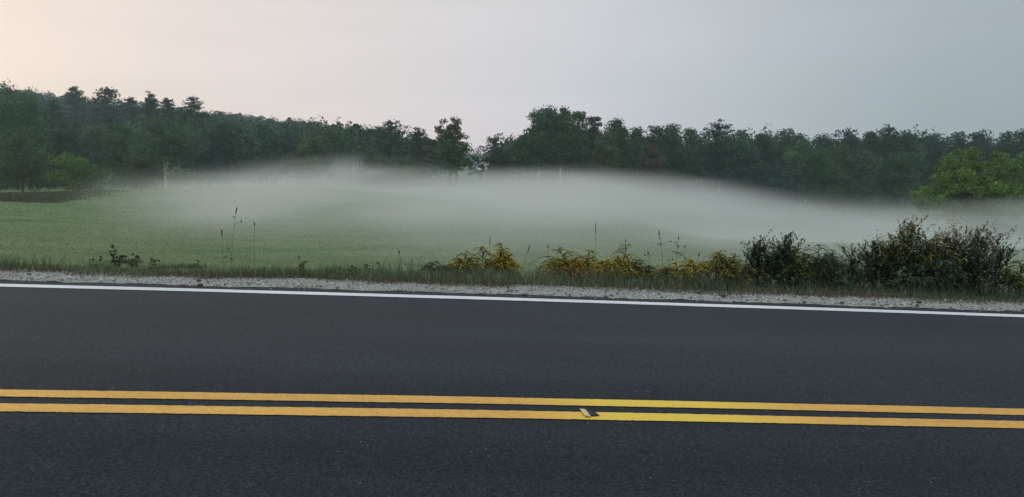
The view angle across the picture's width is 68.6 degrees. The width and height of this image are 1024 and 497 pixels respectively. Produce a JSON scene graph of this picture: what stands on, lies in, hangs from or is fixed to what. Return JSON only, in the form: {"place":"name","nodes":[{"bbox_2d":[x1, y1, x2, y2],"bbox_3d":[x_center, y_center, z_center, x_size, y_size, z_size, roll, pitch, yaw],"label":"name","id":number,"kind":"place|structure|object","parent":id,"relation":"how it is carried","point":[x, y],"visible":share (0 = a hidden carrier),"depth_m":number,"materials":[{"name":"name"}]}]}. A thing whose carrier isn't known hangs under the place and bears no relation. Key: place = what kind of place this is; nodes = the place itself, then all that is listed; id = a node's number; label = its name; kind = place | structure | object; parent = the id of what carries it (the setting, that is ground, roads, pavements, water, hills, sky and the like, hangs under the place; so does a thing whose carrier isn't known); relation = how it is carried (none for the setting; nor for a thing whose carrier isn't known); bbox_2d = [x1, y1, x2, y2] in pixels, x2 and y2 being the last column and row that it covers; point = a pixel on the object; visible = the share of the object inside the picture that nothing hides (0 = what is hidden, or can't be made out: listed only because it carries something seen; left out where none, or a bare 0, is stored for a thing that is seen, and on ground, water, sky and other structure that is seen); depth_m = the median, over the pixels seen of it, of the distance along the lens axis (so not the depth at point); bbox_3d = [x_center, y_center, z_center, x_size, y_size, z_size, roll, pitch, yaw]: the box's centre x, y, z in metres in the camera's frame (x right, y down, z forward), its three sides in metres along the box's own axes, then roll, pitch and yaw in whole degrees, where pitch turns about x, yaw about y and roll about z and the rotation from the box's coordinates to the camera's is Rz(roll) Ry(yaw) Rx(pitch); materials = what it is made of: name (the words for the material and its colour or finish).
{"place":"outdoors","nodes":[
{"label":"outdoors","id":0,"kind":"place"},
{"bbox_2d":[0,280,1023,496],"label":"road","id":1,"kind":"structure","parent":0,"point":[82,339],"depth_m":4.08,"materials":[{"name":"grey asphalt"}]},
{"bbox_2d":[0,403,1023,427],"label":"road centre line","id":2,"kind":"object","parent":1,"relation":"on","point":[183,409],"visible":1,"depth_m":3.67,"materials":[{"name":"yellow paint"}]},
{"bbox_2d":[0,389,1023,414],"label":"road centre line","id":3,"kind":"object","parent":1,"relation":"on","point":[432,399],"visible":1,"depth_m":3.88,"materials":[{"name":"yellow paint"}]},
{"bbox_2d":[0,284,1023,316],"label":"road edge line","id":4,"kind":"object","parent":1,"relation":"on","point":[473,297],"visible":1,"depth_m":6.94,"materials":[{"name":"white paint"}]},
{"bbox_2d":[0,162,1023,310],"bbox_3d":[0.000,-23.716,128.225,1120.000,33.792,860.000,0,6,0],"label":"ground","id":5,"kind":"structure","parent":0,"point":[564,200],"depth_m":33.31,"materials":[{"name":"green plant"}]},
{"bbox_2d":[0,126,55,191],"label":"broadleaf tree","id":6,"kind":"object","parent":5,"relation":"on","point":[19,160],"visible":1,"depth_m":82.60,"materials":[{"name":"green plant"}]},
{"bbox_2d":[0,89,58,186],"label":"broadleaf tree","id":7,"kind":"object","parent":5,"relation":"on","point":[32,107],"visible":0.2,"depth_m":106.43,"materials":[{"name":"green plant"}]},
{"bbox_2d":[0,81,62,189],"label":"broadleaf tree","id":8,"kind":"object","parent":5,"relation":"on","point":[7,113],"visible":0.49,"depth_m":95.31,"materials":[{"name":"green plant"}]},
{"bbox_2d":[38,100,75,157],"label":"pine tree","id":9,"kind":"object","parent":5,"relation":"on","point":[50,104],"visible":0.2,"depth_m":132.88,"materials":[{"name":"green plant"}]},
{"bbox_2d":[39,127,94,185],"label":"broadleaf tree","id":10,"kind":"object","parent":5,"relation":"on","point":[66,142],"visible":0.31,"depth_m":110.29,"materials":[{"name":"green plant"}]},
{"bbox_2d":[0,189,141,202],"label":"weeds","id":11,"kind":"object","parent":5,"relation":"on","point":[32,197],"visible":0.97,"depth_m":42.08,"materials":[{"name":"plant"}]},
{"bbox_2d":[61,86,91,127],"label":"pine tree","id":12,"kind":"object","parent":5,"relation":"on","point":[73,97],"visible":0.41,"depth_m":181.71,"materials":[{"name":"green plant"}]},
{"bbox_2d":[42,151,114,190],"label":"shrub","id":13,"kind":"object","parent":5,"relation":"on","point":[77,169],"visible":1,"depth_m":80.72,"materials":[{"name":"green plant"}]},
{"bbox_2d":[63,123,113,173],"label":"broadleaf tree","id":14,"kind":"object","parent":5,"relation":"on","point":[92,139],"visible":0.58,"depth_m":115.83,"materials":[{"name":"green plant"}]},
{"bbox_2d":[79,86,133,125],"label":"pine tree","id":15,"kind":"object","parent":5,"relation":"on","point":[105,97],"visible":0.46,"depth_m":161.70,"materials":[{"name":"green plant"}]},
{"bbox_2d":[95,122,149,182],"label":"broadleaf tree","id":16,"kind":"object","parent":5,"relation":"on","point":[116,147],"visible":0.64,"depth_m":109.63,"materials":[{"name":"green plant"}]},
{"bbox_2d":[118,152,165,188],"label":"broadleaf tree","id":17,"kind":"object","parent":5,"relation":"on","point":[138,169],"visible":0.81,"depth_m":98.36,"materials":[{"name":"green plant"}]},
{"bbox_2d":[138,90,161,164],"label":"pine tree","id":18,"kind":"object","parent":5,"relation":"on","point":[150,101],"visible":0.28,"depth_m":157.28,"materials":[{"name":"green plant"}]},
{"bbox_2d":[126,115,210,188],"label":"broadleaf tree","id":19,"kind":"object","parent":5,"relation":"on","point":[166,140],"visible":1,"depth_m":91.85,"materials":[{"name":"green plant"}]},
{"bbox_2d":[165,96,216,174],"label":"pine tree","id":20,"kind":"object","parent":5,"relation":"on","point":[192,105],"visible":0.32,"depth_m":135.63,"materials":[{"name":"green plant"}]},
{"bbox_2d":[194,129,237,182],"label":"broadleaf tree","id":21,"kind":"object","parent":5,"relation":"on","point":[213,161],"visible":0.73,"depth_m":119.30,"materials":[{"name":"green plant"}]},
{"bbox_2d":[0,83,464,184],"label":"hillside forest","id":22,"kind":"object","parent":5,"relation":"on","point":[302,129],"visible":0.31,"depth_m":129.77,"materials":[{"name":"green plant"}]},
{"bbox_2d":[210,119,265,183],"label":"broadleaf tree","id":23,"kind":"object","parent":5,"relation":"on","point":[225,125],"visible":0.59,"depth_m":121.22,"materials":[{"name":"green plant"}]},
{"bbox_2d":[255,131,298,182],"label":"broadleaf tree","id":24,"kind":"object","parent":5,"relation":"on","point":[277,154],"visible":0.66,"depth_m":123.61,"materials":[{"name":"green plant"}]},
{"bbox_2d":[278,135,337,185],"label":"broadleaf tree","id":25,"kind":"object","parent":5,"relation":"on","point":[310,160],"visible":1,"depth_m":98.02,"materials":[{"name":"green plant"}]},
{"bbox_2d":[318,132,354,183],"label":"broadleaf tree","id":26,"kind":"object","parent":5,"relation":"on","point":[336,166],"visible":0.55,"depth_m":126.03,"materials":[{"name":"green plant"}]},
{"bbox_2d":[349,150,387,189],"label":"broadleaf tree","id":27,"kind":"object","parent":5,"relation":"on","point":[372,162],"visible":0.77,"depth_m":96.08,"materials":[{"name":"green plant"}]},
{"bbox_2d":[358,119,417,164],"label":"tree","id":28,"kind":"object","parent":5,"relation":"on","point":[395,136],"visible":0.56,"depth_m":110.42,"materials":[{"name":"green plant"}]},
{"bbox_2d":[373,155,422,189],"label":"broadleaf tree","id":29,"kind":"object","parent":5,"relation":"on","point":[399,173],"visible":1,"depth_m":94.32,"materials":[{"name":"green plant"}]},
{"bbox_2d":[410,155,438,189],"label":"broadleaf tree","id":30,"kind":"object","parent":5,"relation":"on","point":[425,174],"visible":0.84,"depth_m":95.71,"materials":[{"name":"green plant"}]},
{"bbox_2d":[419,135,442,184],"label":"broadleaf tree","id":31,"kind":"object","parent":5,"relation":"on","point":[429,145],"visible":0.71,"depth_m":118.40,"materials":[{"name":"green plant"}]},
{"bbox_2d":[433,116,473,190],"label":"broadleaf tree","id":32,"kind":"object","parent":5,"relation":"on","point":[454,143],"visible":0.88,"depth_m":92.57,"materials":[{"name":"green plant"}]},
{"bbox_2d":[439,144,474,190],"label":"broadleaf tree","id":33,"kind":"object","parent":5,"relation":"on","point":[462,161],"visible":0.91,"depth_m":92.09,"materials":[{"name":"green plant"}]},
{"bbox_2d":[445,250,487,274],"bbox_3d":[-0.554,0.261,8.466,0.677,0.478,0.464,3,7,26],"label":"goldenrod","id":34,"kind":"object","parent":5,"relation":"on","point":[464,261],"visible":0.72,"depth_m":8.44,"materials":[{"name":"yellow plant"}]},
{"bbox_2d":[477,133,508,186],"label":"tree","id":35,"kind":"object","parent":5,"relation":"on","point":[494,142],"visible":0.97,"depth_m":108.76,"materials":[{"name":"green plant"}]},
{"bbox_2d":[481,242,527,277],"bbox_3d":[-0.079,0.217,8.535,0.529,0.588,0.574,3,7,24],"label":"goldenrod","id":36,"kind":"object","parent":5,"relation":"on","point":[502,258],"visible":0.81,"depth_m":8.47,"materials":[{"name":"yellow plant"}]},
{"bbox_2d":[0,269,1023,312],"bbox_3d":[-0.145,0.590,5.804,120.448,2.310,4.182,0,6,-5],"label":"gravel shoulder","id":37,"kind":"object","parent":5,"relation":"on","point":[520,291],"visible":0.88,"depth_m":7.41,"materials":[{"name":"grey gravel"}]},
{"bbox_2d":[3,166,1023,238],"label":"undergrowth","id":38,"kind":"object","parent":5,"relation":"on","point":[884,221],"visible":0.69,"depth_m":95.95,"materials":[{"name":"green plant"}]},
{"bbox_2d":[507,134,534,188],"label":"broadleaf tree","id":39,"kind":"object","parent":5,"relation":"on","point":[519,160],"visible":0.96,"depth_m":104.71,"materials":[{"name":"green plant"}]},
{"bbox_2d":[521,106,565,189],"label":"broadleaf tree","id":40,"kind":"object","parent":5,"relation":"on","point":[542,127],"visible":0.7,"depth_m":105.84,"materials":[{"name":"green plant"}]},
{"bbox_2d":[524,138,580,190],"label":"broadleaf tree","id":41,"kind":"object","parent":5,"relation":"on","point":[552,153],"visible":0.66,"depth_m":104.14,"materials":[{"name":"green plant"}]},
{"bbox_2d":[528,246,588,277],"bbox_3d":[0.562,0.247,8.650,0.829,0.562,0.846,0,6,0],"label":"goldenrod","id":42,"kind":"object","parent":5,"relation":"on","point":[562,261],"visible":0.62,"depth_m":8.54,"materials":[{"name":"yellow plant"}]},
{"bbox_2d":[557,111,592,192],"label":"broadleaf tree","id":43,"kind":"object","parent":5,"relation":"on","point":[573,137],"visible":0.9,"depth_m":105.16,"materials":[{"name":"green plant"}]},
{"bbox_2d":[548,259,605,285],"bbox_3d":[0.698,0.304,8.453,0.699,0.380,0.494,0,6,0],"label":"goldenrod","id":44,"kind":"object","parent":5,"relation":"on","point":[576,265],"visible":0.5,"depth_m":8.40,"materials":[{"name":"plant"}]},
{"bbox_2d":[565,141,601,193],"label":"broadleaf tree","id":45,"kind":"object","parent":5,"relation":"on","point":[591,146],"visible":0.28,"depth_m":106.40,"materials":[{"name":"green plant"}]},
{"bbox_2d":[585,131,622,191],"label":"broadleaf tree","id":46,"kind":"object","parent":5,"relation":"on","point":[605,160],"visible":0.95,"depth_m":103.27,"materials":[{"name":"green plant"}]},
{"bbox_2d":[598,255,639,279],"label":"goldenrod","id":47,"kind":"object","parent":5,"relation":"on","point":[616,260],"visible":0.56,"depth_m":8.49,"materials":[{"name":"yellow plant"}]},
{"bbox_2d":[601,117,637,191],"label":"broadleaf tree","id":48,"kind":"object","parent":5,"relation":"on","point":[621,131],"visible":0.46,"depth_m":108.15,"materials":[{"name":"green plant"}]},
{"bbox_2d":[625,126,645,199],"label":"broadleaf tree","id":49,"kind":"object","parent":5,"relation":"on","point":[637,133],"visible":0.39,"depth_m":114.27,"materials":[{"name":"green plant"}]},
{"bbox_2d":[627,143,672,202],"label":"broadleaf tree","id":50,"kind":"object","parent":5,"relation":"on","point":[650,161],"visible":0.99,"depth_m":104.41,"materials":[{"name":"green plant"}]},
{"bbox_2d":[640,125,676,200],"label":"broadleaf tree","id":51,"kind":"object","parent":5,"relation":"on","point":[663,141],"visible":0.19,"depth_m":116.25,"materials":[{"name":"green plant"}]},
{"bbox_2d":[662,123,687,200],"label":"broadleaf tree","id":52,"kind":"object","parent":5,"relation":"on","point":[676,142],"visible":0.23,"depth_m":120.27,"materials":[{"name":"green plant"}]},
{"bbox_2d":[656,146,706,206],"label":"broadleaf tree","id":53,"kind":"object","parent":5,"relation":"on","point":[684,184],"visible":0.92,"depth_m":105.27,"materials":[{"name":"green plant"}]},
{"bbox_2d":[678,127,709,205],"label":"broadleaf tree","id":54,"kind":"object","parent":5,"relation":"on","point":[689,133],"visible":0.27,"depth_m":118.09,"materials":[{"name":"green plant"}]},
{"bbox_2d":[691,249,743,281],"bbox_3d":[2.412,0.303,8.705,0.707,0.597,0.579,0,6,0],"label":"goldenrod","id":55,"kind":"object","parent":5,"relation":"on","point":[715,261],"visible":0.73,"depth_m":8.65,"materials":[{"name":"yellow plant"}]},
{"bbox_2d":[691,119,746,210],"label":"pine tree","id":56,"kind":"object","parent":5,"relation":"on","point":[717,144],"visible":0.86,"depth_m":108.40,"materials":[{"name":"green plant"}]},
{"bbox_2d":[712,252,760,287],"bbox_3d":[2.601,0.330,8.724,0.641,0.557,0.614,-5,8,-40],"label":"goldenrod","id":57,"kind":"object","parent":5,"relation":"on","point":[745,268],"visible":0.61,"depth_m":8.67,"materials":[{"name":"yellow plant"}]},
{"bbox_2d":[460,123,1021,206],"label":"background forest","id":58,"kind":"object","parent":5,"relation":"on","point":[506,143],"visible":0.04,"depth_m":138.20,"materials":[{"name":"green plant"}]},
{"bbox_2d":[722,129,761,194],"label":"broadleaf tree","id":59,"kind":"object","parent":5,"relation":"on","point":[746,150],"visible":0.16,"depth_m":118.39,"materials":[{"name":"green plant"}]},
{"bbox_2d":[722,151,772,213],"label":"broadleaf tree","id":60,"kind":"object","parent":5,"relation":"on","point":[750,171],"visible":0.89,"depth_m":106.51,"materials":[{"name":"green plant"}]},
{"bbox_2d":[740,227,782,285],"bbox_3d":[2.916,0.196,8.844,0.478,0.907,0.415,0,6,0],"label":"leafy weed","id":61,"kind":"object","parent":5,"relation":"on","point":[757,256],"visible":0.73,"depth_m":8.80,"materials":[{"name":"green plant"}]},
{"bbox_2d":[748,132,779,202],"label":"broadleaf tree","id":62,"kind":"object","parent":5,"relation":"on","point":[763,142],"visible":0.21,"depth_m":121.93,"materials":[{"name":"green plant"}]},
{"bbox_2d":[753,155,808,213],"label":"broadleaf tree","id":63,"kind":"object","parent":5,"relation":"on","point":[784,188],"visible":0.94,"depth_m":104.40,"materials":[{"name":"green plant"}]},
{"bbox_2d":[760,231,810,287],"bbox_3d":[3.199,0.222,8.861,0.608,0.875,0.456,0,6,0],"label":"leafy weed","id":64,"kind":"object","parent":5,"relation":"on","point":[785,247],"visible":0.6,"depth_m":8.81,"materials":[{"name":"green plant"}]},
{"bbox_2d":[763,261,811,289],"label":"broadleaf weed","id":65,"kind":"object","parent":5,"relation":"on","point":[778,276],"visible":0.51,"depth_m":8.66,"materials":[{"name":"green plant"}]},
{"bbox_2d":[769,128,814,198],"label":"broadleaf tree","id":66,"kind":"object","parent":5,"relation":"on","point":[785,138],"visible":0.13,"depth_m":122.40,"materials":[{"name":"green plant"}]},
{"bbox_2d":[775,139,812,210],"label":"broadleaf tree","id":67,"kind":"object","parent":5,"relation":"on","point":[793,156],"visible":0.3,"depth_m":110.36,"materials":[{"name":"green plant"}]},
{"bbox_2d":[765,245,825,287],"bbox_3d":[3.354,0.305,8.833,0.618,0.689,0.641,5,8,40],"label":"goldenrod","id":68,"kind":"object","parent":5,"relation":"on","point":[806,271],"visible":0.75,"depth_m":8.77,"materials":[{"name":"green plant"}]},
{"bbox_2d":[788,244,850,289],"bbox_3d":[3.609,0.301,8.848,0.773,0.714,0.699,4,7,32],"label":"leafy weed","id":69,"kind":"object","parent":5,"relation":"on","point":[818,259],"visible":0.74,"depth_m":8.78,"materials":[{"name":"green plant"}]},
{"bbox_2d":[794,146,849,214],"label":"broadleaf tree","id":70,"kind":"object","parent":5,"relation":"on","point":[815,181],"visible":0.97,"depth_m":106.37,"materials":[{"name":"green plant"}]},
{"bbox_2d":[805,249,859,289],"bbox_3d":[3.793,0.333,8.885,0.617,0.658,0.582,3,7,27],"label":"leafy weed","id":71,"kind":"object","parent":5,"relation":"on","point":[840,265],"visible":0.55,"depth_m":8.80,"materials":[{"name":"green plant"}]},
{"bbox_2d":[824,143,858,213],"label":"broadleaf tree","id":72,"kind":"object","parent":5,"relation":"on","point":[840,155],"visible":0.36,"depth_m":108.42,"materials":[{"name":"green plant"}]},
{"bbox_2d":[836,241,867,283],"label":"leafy weed","id":73,"kind":"object","parent":5,"relation":"on","point":[855,261],"visible":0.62,"depth_m":8.89,"materials":[{"name":"green plant"}]},
{"bbox_2d":[830,128,882,205],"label":"broadleaf tree","id":74,"kind":"object","parent":5,"relation":"on","point":[852,143],"visible":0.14,"depth_m":126.05,"materials":[{"name":"green plant"}]},
{"bbox_2d":[841,148,892,213],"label":"broadleaf tree","id":75,"kind":"object","parent":5,"relation":"on","point":[863,190],"visible":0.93,"depth_m":106.34,"materials":[{"name":"green plant"}]},
{"bbox_2d":[856,131,884,201],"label":"broadleaf tree","id":76,"kind":"object","parent":5,"relation":"on","point":[869,142],"visible":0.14,"depth_m":127.91,"materials":[{"name":"green plant"}]},
{"bbox_2d":[850,238,896,289],"bbox_3d":[4.302,0.285,8.985,0.503,0.853,0.422,-2,6,-20],"label":"leafy weed","id":77,"kind":"object","parent":5,"relation":"on","point":[872,273],"visible":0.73,"depth_m":8.94,"materials":[{"name":"green plant"}]},
{"bbox_2d":[874,124,904,208],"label":"pine tree","id":78,"kind":"object","parent":5,"relation":"on","point":[893,137],"visible":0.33,"depth_m":124.57,"materials":[{"name":"green plant"}]},
{"bbox_2d":[868,228,913,290],"bbox_3d":[4.518,0.231,8.999,0.580,0.974,0.518,0,6,0],"label":"aster","id":79,"kind":"object","parent":5,"relation":"on","point":[891,246],"visible":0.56,"depth_m":8.91,"materials":[{"name":"green plant"}]},
{"bbox_2d":[867,152,926,211],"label":"broadleaf tree","id":80,"kind":"object","parent":5,"relation":"on","point":[903,183],"visible":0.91,"depth_m":104.36,"materials":[{"name":"green plant"}]},
{"bbox_2d":[868,215,935,278],"bbox_3d":[4.688,0.140,9.037,0.661,1.200,0.663,0,6,0],"label":"aster","id":81,"kind":"object","parent":5,"relation":"on","point":[909,239],"visible":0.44,"depth_m":8.93,"materials":[{"name":"green plant"}]},
{"bbox_2d":[879,242,927,289],"bbox_3d":[4.626,0.301,8.855,0.598,0.755,0.458,0,6,0],"label":"broadleaf weed","id":82,"kind":"object","parent":5,"relation":"on","point":[914,267],"visible":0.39,"depth_m":8.81,"materials":[{"name":"green plant"}]},
{"bbox_2d":[886,130,927,207],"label":"broadleaf tree","id":83,"kind":"object","parent":5,"relation":"on","point":[907,139],"visible":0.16,"depth_m":126.07,"materials":[{"name":"green plant"}]},
{"bbox_2d":[897,219,952,286],"bbox_3d":[4.899,0.179,9.026,0.557,1.105,0.577,-1,6,-13],"label":"aster","id":84,"kind":"object","parent":5,"relation":"on","point":[925,251],"visible":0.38,"depth_m":8.92,"materials":[{"name":"green plant"}]},
{"bbox_2d":[917,133,951,204],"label":"broadleaf tree","id":85,"kind":"object","parent":5,"relation":"on","point":[933,156],"visible":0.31,"depth_m":128.31,"materials":[{"name":"green plant"}]},
{"bbox_2d":[906,234,967,283],"bbox_3d":[5.058,0.284,9.016,0.744,0.914,0.634,0,6,0],"label":"goldenrod","id":86,"kind":"object","parent":5,"relation":"on","point":[937,253],"visible":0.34,"depth_m":8.91,"materials":[{"name":"green plant"}]},
{"bbox_2d":[919,244,964,290],"bbox_3d":[5.078,0.315,8.875,0.648,0.766,0.417,0,6,0],"label":"broadleaf weed","id":87,"kind":"object","parent":5,"relation":"on","point":[932,272],"visible":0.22,"depth_m":8.81,"materials":[{"name":"green plant"}]},
{"bbox_2d":[933,260,968,292],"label":"broadleaf weed","id":88,"kind":"object","parent":5,"relation":"on","point":[950,275],"visible":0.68,"depth_m":8.55,"materials":[{"name":"green plant"}]},
{"bbox_2d":[925,213,979,284],"bbox_3d":[5.270,0.152,9.036,0.656,1.190,0.599,0,6,0],"label":"aster","id":89,"kind":"object","parent":5,"relation":"on","point":[954,246],"visible":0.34,"depth_m":8.93,"materials":[{"name":"green plant"}]},
{"bbox_2d":[943,131,976,180],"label":"broadleaf tree","id":90,"kind":"object","parent":5,"relation":"on","point":[959,141],"visible":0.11,"depth_m":124.05,"materials":[{"name":"green plant"}]},
{"bbox_2d":[909,145,1023,243],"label":"broadleaf tree","id":91,"kind":"object","parent":5,"relation":"on","point":[975,200],"visible":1,"depth_m":52.35,"materials":[{"name":"green plant"}]},
{"bbox_2d":[934,228,1003,291],"bbox_3d":[5.376,0.215,8.910,0.755,0.984,0.565,0,6,0],"label":"leafy weed","id":92,"kind":"object","parent":5,"relation":"on","point":[971,266],"visible":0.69,"depth_m":8.80,"materials":[{"name":"green plant"}]},
{"bbox_2d":[952,219,1003,293],"bbox_3d":[5.572,0.191,9.043,0.656,1.134,0.586,0,6,0],"label":"aster","id":93,"kind":"object","parent":5,"relation":"on","point":[986,237],"visible":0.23,"depth_m":8.95,"materials":[{"name":"green plant"}]},
{"bbox_2d":[966,129,993,175],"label":"broadleaf tree","id":94,"kind":"object","parent":5,"relation":"on","point":[980,141],"visible":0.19,"depth_m":122.13,"materials":[{"name":"green plant"}]},
{"bbox_2d":[982,131,1016,198],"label":"broadleaf tree","id":95,"kind":"object","parent":5,"relation":"on","point":[1002,145],"visible":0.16,"depth_m":120.43,"materials":[{"name":"green plant"}]},
{"bbox_2d":[985,226,1023,293],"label":"leafy weed","id":96,"kind":"object","parent":5,"relation":"on","point":[1000,257],"visible":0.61,"depth_m":9.06,"materials":[{"name":"green plant"}]},
{"bbox_2d":[989,152,1023,243],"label":"broadleaf tree","id":97,"kind":"object","parent":5,"relation":"on","point":[1018,175],"visible":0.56,"depth_m":57.93,"materials":[{"name":"green plant"}]},
{"bbox_2d":[990,259,1023,294],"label":"leafy weed","id":98,"kind":"object","parent":5,"relation":"on","point":[1013,278],"visible":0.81,"depth_m":9.01,"materials":[{"name":"green plant"}]},
{"bbox_2d":[1002,128,1023,200],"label":"broadleaf tree","id":99,"kind":"object","parent":5,"relation":"on","point":[1017,146],"visible":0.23,"depth_m":118.26,"materials":[{"name":"green plant"}]},
{"bbox_2d":[0,249,1023,304],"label":"verge grass","id":100,"kind":"structure","parent":0,"point":[502,278],"depth_m":7.93,"materials":[{"name":"green plant"}]},
{"bbox_2d":[0,0,1023,173],"label":"sky","id":101,"kind":"structure","parent":0,"point":[811,68],"materials":[{"name":"grey"}]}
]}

